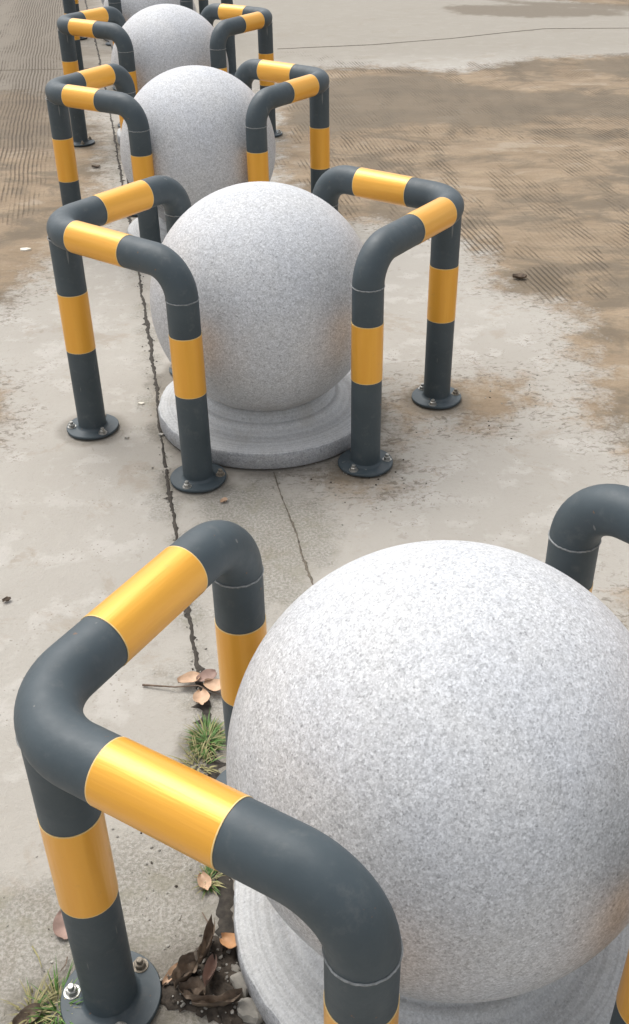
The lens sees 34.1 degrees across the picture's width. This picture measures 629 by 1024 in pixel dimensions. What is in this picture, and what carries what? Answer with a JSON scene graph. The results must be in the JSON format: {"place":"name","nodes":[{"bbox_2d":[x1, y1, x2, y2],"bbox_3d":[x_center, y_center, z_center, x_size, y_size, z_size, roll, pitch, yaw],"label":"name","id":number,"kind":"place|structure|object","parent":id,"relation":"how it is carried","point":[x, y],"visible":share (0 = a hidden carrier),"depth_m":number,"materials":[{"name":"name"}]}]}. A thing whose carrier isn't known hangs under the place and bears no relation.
{"place":"outdoors","nodes":[
{"label":"outdoors","id":0,"kind":"place"},
{"bbox_2d":[0,0,628,1023],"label":"ground","id":1,"kind":"structure","parent":0,"point":[516,138],"depth_m":3.16,"materials":[{"name":"concrete"}]},
{"bbox_2d":[2,596,10,601],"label":"dead leaf","id":2,"kind":"object","parent":1,"relation":"on","point":[6,598],"visible":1,"depth_m":2.25,"materials":[{"name":"brown plant"}]},
{"bbox_2d":[20,247,31,250],"bbox_3d":[-1.152,-1.047,4.092,0.046,0.008,0.026,-1,34,0],"label":"litter scrap","id":3,"kind":"object","parent":1,"relation":"on","point":[25,249],"visible":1,"depth_m":4.09,"materials":[{"name":"paper"}]},
{"bbox_2d":[12,1003,41,1023],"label":"dead leaf","id":4,"kind":"object","parent":1,"relation":"on","point":[20,1016],"visible":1,"depth_m":1.47,"materials":[{"name":"brown plant"}]},
{"bbox_2d":[1,962,59,1023],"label":"grass tuft","id":5,"kind":"object","parent":1,"relation":"on","point":[40,999],"visible":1,"depth_m":1.48,"materials":[{"name":"plant"}]},
{"bbox_2d":[31,946,41,967],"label":"twig","id":6,"kind":"object","parent":1,"relation":"on","point":[37,955],"visible":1,"depth_m":1.54,"materials":[{"name":"brown plant"}]},
{"bbox_2d":[0,68,88,70],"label":"paving joint","id":7,"kind":"object","parent":1,"relation":"on","point":[40,69],"visible":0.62,"depth_m":7.03,"materials":[{"name":"concrete"}]},
{"bbox_2d":[24,961,82,1023],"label":"grass tuft","id":8,"kind":"object","parent":1,"relation":"on","point":[55,988],"visible":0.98,"depth_m":1.49,"materials":[{"name":"plant"}]},
{"bbox_2d":[53,910,67,939],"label":"dead leaf","id":9,"kind":"object","parent":1,"relation":"on","point":[59,929],"visible":0.56,"depth_m":1.59,"materials":[{"name":"beige plant"}]},
{"bbox_2d":[62,0,121,89],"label":"pipe guard","id":10,"kind":"object","parent":1,"relation":"on","point":[69,6],"visible":0.18,"depth_m":6.46,"materials":[{"name":"metal"}]},
{"bbox_2d":[75,0,110,45],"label":"pipe guard","id":11,"kind":"object","parent":1,"relation":"on","point":[78,10],"visible":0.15,"depth_m":7.86,"materials":[{"name":"metal"}]},
{"bbox_2d":[57,6,137,146],"bbox_3d":[-1.101,-2.213,5.266,0.420,0.615,0.779,-7,35,-9],"label":"pipe guard","id":12,"kind":"object","parent":1,"relation":"on","point":[107,22],"visible":0.66,"depth_m":5.10,"materials":[{"name":"metal"}]},
{"bbox_2d":[45,63,160,242],"bbox_3d":[-0.832,-1.371,4.020,0.420,0.615,0.779,-8,35,-10],"label":"pipe guard","id":13,"kind":"object","parent":1,"relation":"on","point":[81,89],"visible":0.66,"depth_m":3.84,"materials":[{"name":"metal"}]},
{"bbox_2d":[85,0,167,466],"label":"paving joint","id":14,"kind":"object","parent":1,"relation":"on","point":[150,343],"visible":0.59,"depth_m":3.44,"materials":[{"name":"soil"}]},
{"bbox_2d":[46,175,225,492],"bbox_3d":[-0.468,-0.514,2.748,0.465,0.615,0.778,-1,34,0],"label":"pipe guard","id":15,"kind":"object","parent":1,"relation":"on","point":[76,231],"visible":0.93,"depth_m":2.58,"materials":[{"name":"metal"}]},
{"bbox_2d":[103,0,196,46],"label":"stone bollard","id":16,"kind":"object","parent":1,"relation":"on","point":[130,8],"visible":0.06,"depth_m":6.30,"materials":[{"name":"stone"}]},
{"bbox_2d":[111,4,228,143],"bbox_3d":[-0.741,-2.258,5.291,0.620,0.650,0.621,-1,34,0],"label":"stone bollard","id":17,"kind":"object","parent":1,"relation":"on","point":[165,37],"visible":0.36,"depth_m":5.01,"materials":[{"name":"stone"}]},
{"bbox_2d":[142,669,220,704],"bbox_3d":[-0.258,0.345,2.006,0.165,0.019,0.095,-1,34,0],"label":"dead sprig","id":18,"kind":"object","parent":1,"relation":"on","point":[210,683],"visible":0.93,"depth_m":2.02,"materials":[{"name":"brown plant"}]},
{"bbox_2d":[163,469,204,671],"bbox_3d":[-0.316,0.105,2.377,0.032,0.004,0.790,-8,35,-10],"label":"paving joint","id":19,"kind":"object","parent":1,"relation":"on","point":[188,610],"visible":0.61,"depth_m":2.22,"materials":[{"name":"soil"}]},
{"bbox_2d":[165,726,225,773],"bbox_3d":[-0.209,0.450,1.849,0.106,0.022,0.127,-14,36,-18],"label":"grass tuft","id":20,"kind":"object","parent":1,"relation":"on","point":[195,760],"visible":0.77,"depth_m":1.86,"materials":[{"name":"plant"}]},
{"bbox_2d":[120,65,275,242],"bbox_3d":[-0.451,-1.389,4.005,0.619,0.650,0.619,-1,34,0],"label":"stone bollard","id":21,"kind":"object","parent":1,"relation":"on","point":[196,116],"visible":0.47,"depth_m":3.74,"materials":[{"name":"stone"}]},
{"bbox_2d":[198,0,208,13],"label":"pipe guard","id":22,"kind":"object","parent":1,"relation":"on","point":[203,4],"visible":0.02,"depth_m":7.96,"materials":[{"name":"metal"}]},
{"bbox_2d":[160,932,247,1023],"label":"soil","id":23,"kind":"structure","parent":1,"relation":"on","point":[222,986],"depth_m":1.49,"materials":[{"name":"brown soil"}]},
{"bbox_2d":[162,962,177,986],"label":"dead leaf","id":24,"kind":"object","parent":23,"relation":"on","point":[169,972],"visible":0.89,"depth_m":1.51,"materials":[{"name":"brown plant"}]},
{"bbox_2d":[171,952,197,987],"bbox_3d":[-0.189,0.673,1.503,0.029,0.035,0.047,23,41,31],"label":"dead leaf","id":25,"kind":"object","parent":23,"relation":"on","point":[187,962],"visible":1,"depth_m":1.51,"materials":[{"name":"brown plant"}]},
{"bbox_2d":[178,976,205,999],"bbox_3d":[-0.177,0.691,1.481,0.040,0.031,0.032,-1,34,0],"label":"dead leaf","id":26,"kind":"object","parent":23,"relation":"on","point":[195,985],"visible":0.92,"depth_m":1.49,"materials":[{"name":"brown plant"}]},
{"bbox_2d":[197,914,214,964],"bbox_3d":[-0.161,0.637,1.527,0.016,0.053,0.076,6,35,10],"label":"dead leaf","id":27,"kind":"object","parent":23,"relation":"on","point":[205,944],"visible":1,"depth_m":1.54,"materials":[{"name":"brown plant"}]},
{"bbox_2d":[202,954,216,986],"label":"dead leaf","id":28,"kind":"object","parent":23,"relation":"on","point":[210,966],"visible":1,"depth_m":1.51,"materials":[{"name":"brown plant"}]},
{"bbox_2d":[191,988,242,1007],"bbox_3d":[-0.139,0.695,1.464,0.073,0.039,0.016,-6,34,-7],"label":"dead leaf","id":29,"kind":"object","parent":23,"relation":"on","point":[228,997],"visible":1,"depth_m":1.47,"materials":[{"name":"brown plant"}]},
{"bbox_2d":[220,932,236,948],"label":"dead leaf","id":30,"kind":"object","parent":23,"relation":"on","point":[227,940],"visible":0.84,"depth_m":1.55,"materials":[{"name":"orange plant"}]},
{"bbox_2d":[183,710,225,763],"bbox_3d":[-0.199,0.415,1.902,0.108,0.019,0.119,15,37,22],"label":"grass tuft","id":31,"kind":"object","parent":1,"relation":"on","point":[216,735],"visible":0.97,"depth_m":1.91,"materials":[{"name":"plant"}]},
{"bbox_2d":[13,520,403,1023],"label":"pipe guard","id":32,"kind":"object","parent":1,"relation":"on","point":[84,773],"visible":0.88,"depth_m":1.14,"materials":[{"name":"metal"}]},
{"bbox_2d":[180,0,236,75],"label":"pipe guard","id":33,"kind":"object","parent":1,"relation":"on","point":[230,49],"visible":0.11,"depth_m":6.70,"materials":[{"name":"metal"}]},
{"bbox_2d":[191,865,225,899],"bbox_3d":[-0.166,0.589,1.651,0.064,0.013,0.088,-1,34,0],"label":"grass tuft","id":34,"kind":"object","parent":1,"relation":"on","point":[206,868],"visible":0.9,"depth_m":1.65,"materials":[{"name":"plant"}]},
{"bbox_2d":[197,871,211,889],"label":"dead leaf","id":35,"kind":"object","parent":34,"relation":"on","point":[203,877],"visible":1,"depth_m":1.65,"materials":[{"name":"beige plant"}]},
{"bbox_2d":[192,681,238,962],"bbox_3d":[-0.165,0.510,1.777,0.075,0.004,0.674,-5,34,-6],"label":"paving joint","id":36,"kind":"object","parent":1,"relation":"on","point":[224,913],"visible":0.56,"depth_m":1.64,"materials":[{"name":"soil"}]},
{"bbox_2d":[231,964,239,971],"bbox_3d":[-0.117,0.679,1.523,0.015,0.011,0.020,-25,41,-31],"label":"concrete chunk","id":37,"kind":"object","parent":36,"relation":"on","point":[235,968],"visible":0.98,"depth_m":1.52,"materials":[{"name":"grey concrete"}]},
{"bbox_2d":[230,971,248,997],"bbox_3d":[-0.108,0.692,1.501,0.023,0.016,0.043,-17,38,-23],"label":"concrete chunk","id":38,"kind":"object","parent":1,"relation":"on","point":[237,981],"visible":0.71,"depth_m":1.50,"materials":[{"name":"grey concrete"}]},
{"bbox_2d":[200,3,281,136],"bbox_3d":[-0.384,-2.265,5.325,0.420,0.615,0.778,-6,35,-8],"label":"pipe guard","id":39,"kind":"object","parent":1,"relation":"on","point":[238,19],"visible":0.55,"depth_m":5.15,"materials":[{"name":"metal"}]},
{"bbox_2d":[237,997,263,1023],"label":"concrete chunk","id":40,"kind":"object","parent":1,"relation":"on","point":[247,1011],"visible":0.93,"depth_m":1.46,"materials":[{"name":"grey concrete"}]},
{"bbox_2d":[150,181,362,468],"bbox_3d":[-0.136,-0.549,2.761,0.621,0.650,0.621,-1,34,0],"label":"stone bollard","id":41,"kind":"object","parent":1,"relation":"on","point":[270,265],"visible":0.88,"depth_m":2.54,"materials":[{"name":"stone"}]},
{"bbox_2d":[235,59,329,192],"bbox_3d":[-0.114,-1.424,4.080,0.420,0.615,0.778,-5,34,-6],"label":"pipe guard","id":42,"kind":"object","parent":1,"relation":"on","point":[296,82],"visible":0.57,"depth_m":3.88,"materials":[{"name":"metal"}]},
{"bbox_2d":[3,140,570,971],"bbox_3d":[-0.005,-0.682,3.530,1.563,0.006,4.921,-5,34,-5],"label":"joint grit","id":43,"kind":"object","parent":1,"relation":"on","point":[205,648],"visible":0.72,"depth_m":2.45,"materials":[{"name":"gravel"}]},
{"bbox_2d":[273,472,313,584],"bbox_3d":[-0.040,0.069,2.424,0.015,0.004,0.634,-7,35,-9],"label":"paving crack","id":44,"kind":"object","parent":1,"relation":"on","point":[305,563],"visible":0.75,"depth_m":2.42,"materials":[{"name":"grey concrete"}]},
{"bbox_2d":[312,165,463,476],"bbox_3d":[0.217,-0.569,2.813,0.420,0.615,0.778,-6,34,-7],"label":"pipe guard","id":45,"kind":"object","parent":1,"relation":"on","point":[435,216],"visible":0.74,"depth_m":2.66,"materials":[{"name":"metal"}]},
{"bbox_2d":[226,540,628,1023],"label":"stone bollard","id":46,"kind":"object","parent":1,"relation":"on","point":[432,736],"visible":0.84,"depth_m":1.17,"materials":[{"name":"stone"}]},
{"bbox_2d":[278,28,606,48],"bbox_3d":[1.768,-3.724,7.960,4.214,0.004,0.279,-7,35,-9],"label":"crack","id":47,"kind":"object","parent":1,"relation":"on","point":[450,38],"visible":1,"depth_m":7.79,"materials":[{"name":"grey concrete"}]},
{"bbox_2d":[512,273,526,278],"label":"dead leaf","id":48,"kind":"object","parent":1,"relation":"on","point":[520,275],"visible":1,"depth_m":3.77,"materials":[{"name":"brown plant"}]},
{"bbox_2d":[545,484,628,1023],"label":"pipe guard","id":49,"kind":"object","parent":1,"relation":"on","point":[585,520],"visible":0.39,"depth_m":1.51,"materials":[{"name":"metal"}]}
]}

